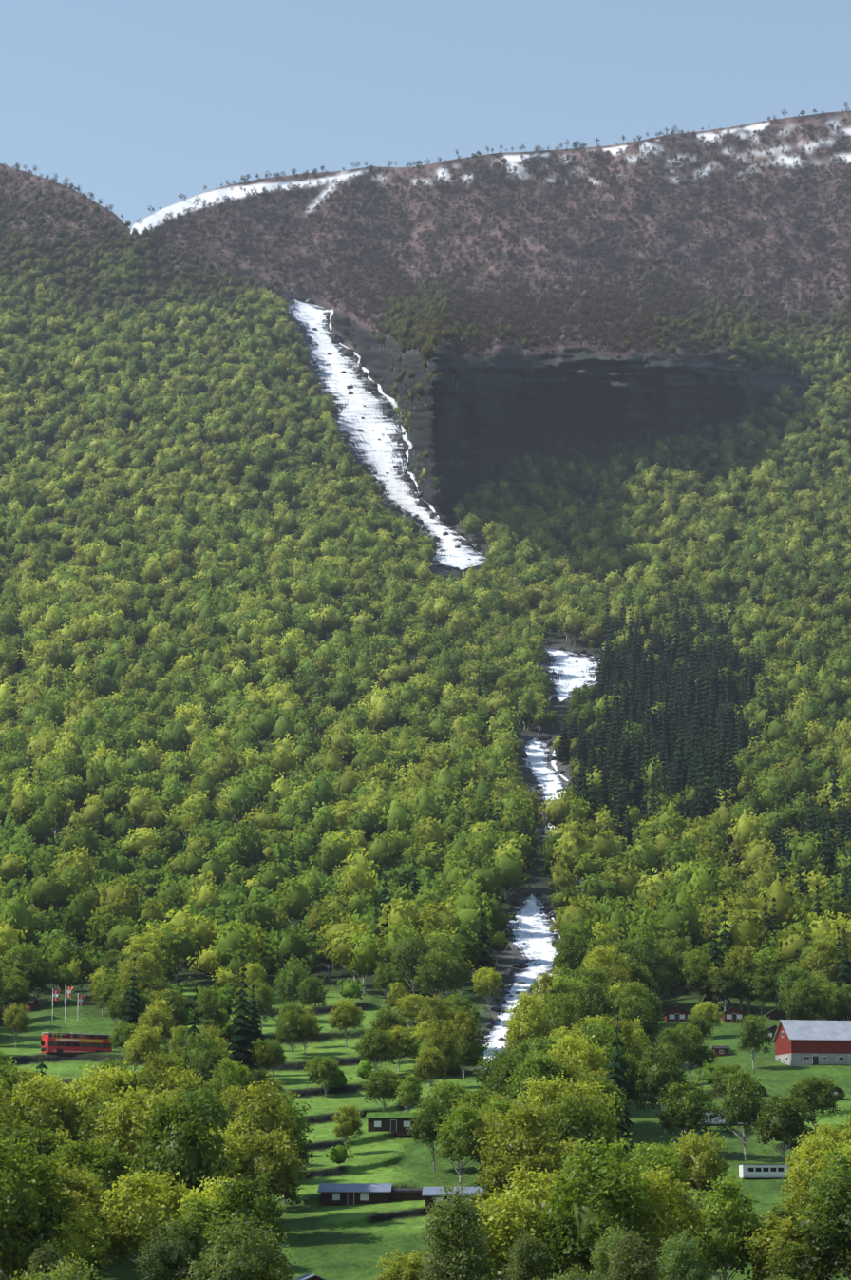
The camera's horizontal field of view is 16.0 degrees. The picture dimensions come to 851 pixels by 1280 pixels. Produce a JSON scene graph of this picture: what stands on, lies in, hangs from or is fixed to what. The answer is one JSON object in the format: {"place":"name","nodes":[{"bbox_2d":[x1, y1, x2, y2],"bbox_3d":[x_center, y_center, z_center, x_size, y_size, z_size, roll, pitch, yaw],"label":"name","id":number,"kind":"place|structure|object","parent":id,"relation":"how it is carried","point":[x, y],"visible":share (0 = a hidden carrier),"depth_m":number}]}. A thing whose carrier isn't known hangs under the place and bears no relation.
{"place":"outdoors","nodes":[
{"label":"outdoors","id":0,"kind":"place"},
{"bbox_2d":[0,997,38,1012],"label":"red building","id":1,"kind":"structure","parent":0,"point":[33,1004],"depth_m":659.46},
{"bbox_2d":[0,111,850,1279],"bbox_3d":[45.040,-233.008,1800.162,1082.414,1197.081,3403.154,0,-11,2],"label":"hillside terrain","id":2,"kind":"structure","parent":0,"point":[576,393],"depth_m":2033.97},
{"bbox_2d":[52,988,60,1015],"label":"flagpole","id":3,"kind":"object","parent":2,"relation":"on","point":[55,993],"visible":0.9,"depth_m":641.22},
{"bbox_2d":[64,986,73,1023],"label":"flagpole","id":4,"kind":"object","parent":2,"relation":"on","point":[68,990],"visible":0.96,"depth_m":639.94},
{"bbox_2d":[40,1031,112,1053],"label":"double-decker bus","id":5,"kind":"object","parent":2,"relation":"on","point":[73,1042],"visible":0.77,"depth_m":590.50},
{"bbox_2d":[76,993,85,1020],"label":"flagpole","id":6,"kind":"object","parent":2,"relation":"on","point":[81,998],"visible":0.96,"depth_m":643.33},
{"bbox_2d":[294,1273,326,1279],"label":"cabin","id":7,"kind":"object","parent":2,"relation":"on","point":[307,1276],"visible":1,"depth_m":354.45},
{"bbox_2d":[317,1183,393,1205],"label":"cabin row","id":8,"kind":"object","parent":2,"relation":"on","point":[344,1194],"visible":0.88,"depth_m":431.87},
{"bbox_2d":[365,1111,421,1136],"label":"cabin","id":9,"kind":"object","parent":2,"relation":"on","point":[398,1123],"visible":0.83,"depth_m":492.96},
{"bbox_2d":[388,1187,425,1202],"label":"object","id":10,"kind":"object","parent":2,"relation":"on","point":[404,1194],"visible":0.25,"depth_m":432.90},
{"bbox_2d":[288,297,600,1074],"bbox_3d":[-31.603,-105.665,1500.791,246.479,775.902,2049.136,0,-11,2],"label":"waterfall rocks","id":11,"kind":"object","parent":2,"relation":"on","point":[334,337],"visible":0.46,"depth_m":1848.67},
{"bbox_2d":[421,1186,485,1214],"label":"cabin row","id":12,"kind":"object","parent":2,"relation":"on","point":[429,1193],"visible":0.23,"depth_m":423.74},
{"bbox_2d":[662,1006,689,1022],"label":"red cabin","id":13,"kind":"object","parent":2,"relation":"on","point":[677,1014],"visible":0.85,"depth_m":635.28},
{"bbox_2d":[712,1045,730,1056],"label":"red cabin","id":14,"kind":"object","parent":2,"relation":"on","point":[721,1050],"visible":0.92,"depth_m":589.05},
{"bbox_2d":[696,1109,752,1125],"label":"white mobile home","id":15,"kind":"object","parent":2,"relation":"on","point":[716,1122],"visible":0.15,"depth_m":504.01},
{"bbox_2d":[721,1006,746,1023],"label":"red cabin","id":16,"kind":"object","parent":2,"relation":"on","point":[735,1014],"visible":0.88,"depth_m":632.98},
{"bbox_2d":[763,1025,778,1041],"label":"brown cabin","id":17,"kind":"object","parent":2,"relation":"on","point":[773,1029],"visible":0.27,"depth_m":607.24},
{"bbox_2d":[0,0,850,228],"label":"sky","id":18,"kind":"structure","parent":0,"point":[141,105]},
{"bbox_2d":[287,299,600,1069],"bbox_3d":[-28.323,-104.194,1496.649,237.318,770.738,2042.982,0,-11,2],"label":"waterfall stream","id":19,"kind":"structure","parent":0,"point":[383,457],"depth_m":1943.11},
{"bbox_2d":[649,1080,694,1102],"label":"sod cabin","id":20,"kind":"object","parent":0,"point":[688,1081],"visible":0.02,"depth_m":530.52},
{"bbox_2d":[753,1084,766,1096],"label":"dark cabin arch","id":21,"kind":"structure","parent":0,"point":[765,1089],"depth_m":536.07},
{"bbox_2d":[739,1164,788,1179],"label":"bus","id":22,"kind":"object","parent":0,"point":[759,1171],"visible":0.75,"depth_m":453.83},
{"bbox_2d":[764,1008,786,1020],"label":"brown cabin","id":23,"kind":"object","parent":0,"point":[776,1014],"visible":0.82,"depth_m":638.74},
{"bbox_2d":[772,1019,850,1066],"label":"red barn","id":24,"kind":"structure","parent":0,"point":[798,1042],"depth_m":576.74},
{"bbox_2d":[810,1084,845,1100],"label":"house","id":25,"kind":"structure","parent":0,"point":[840,1090],"depth_m":528.32}
]}

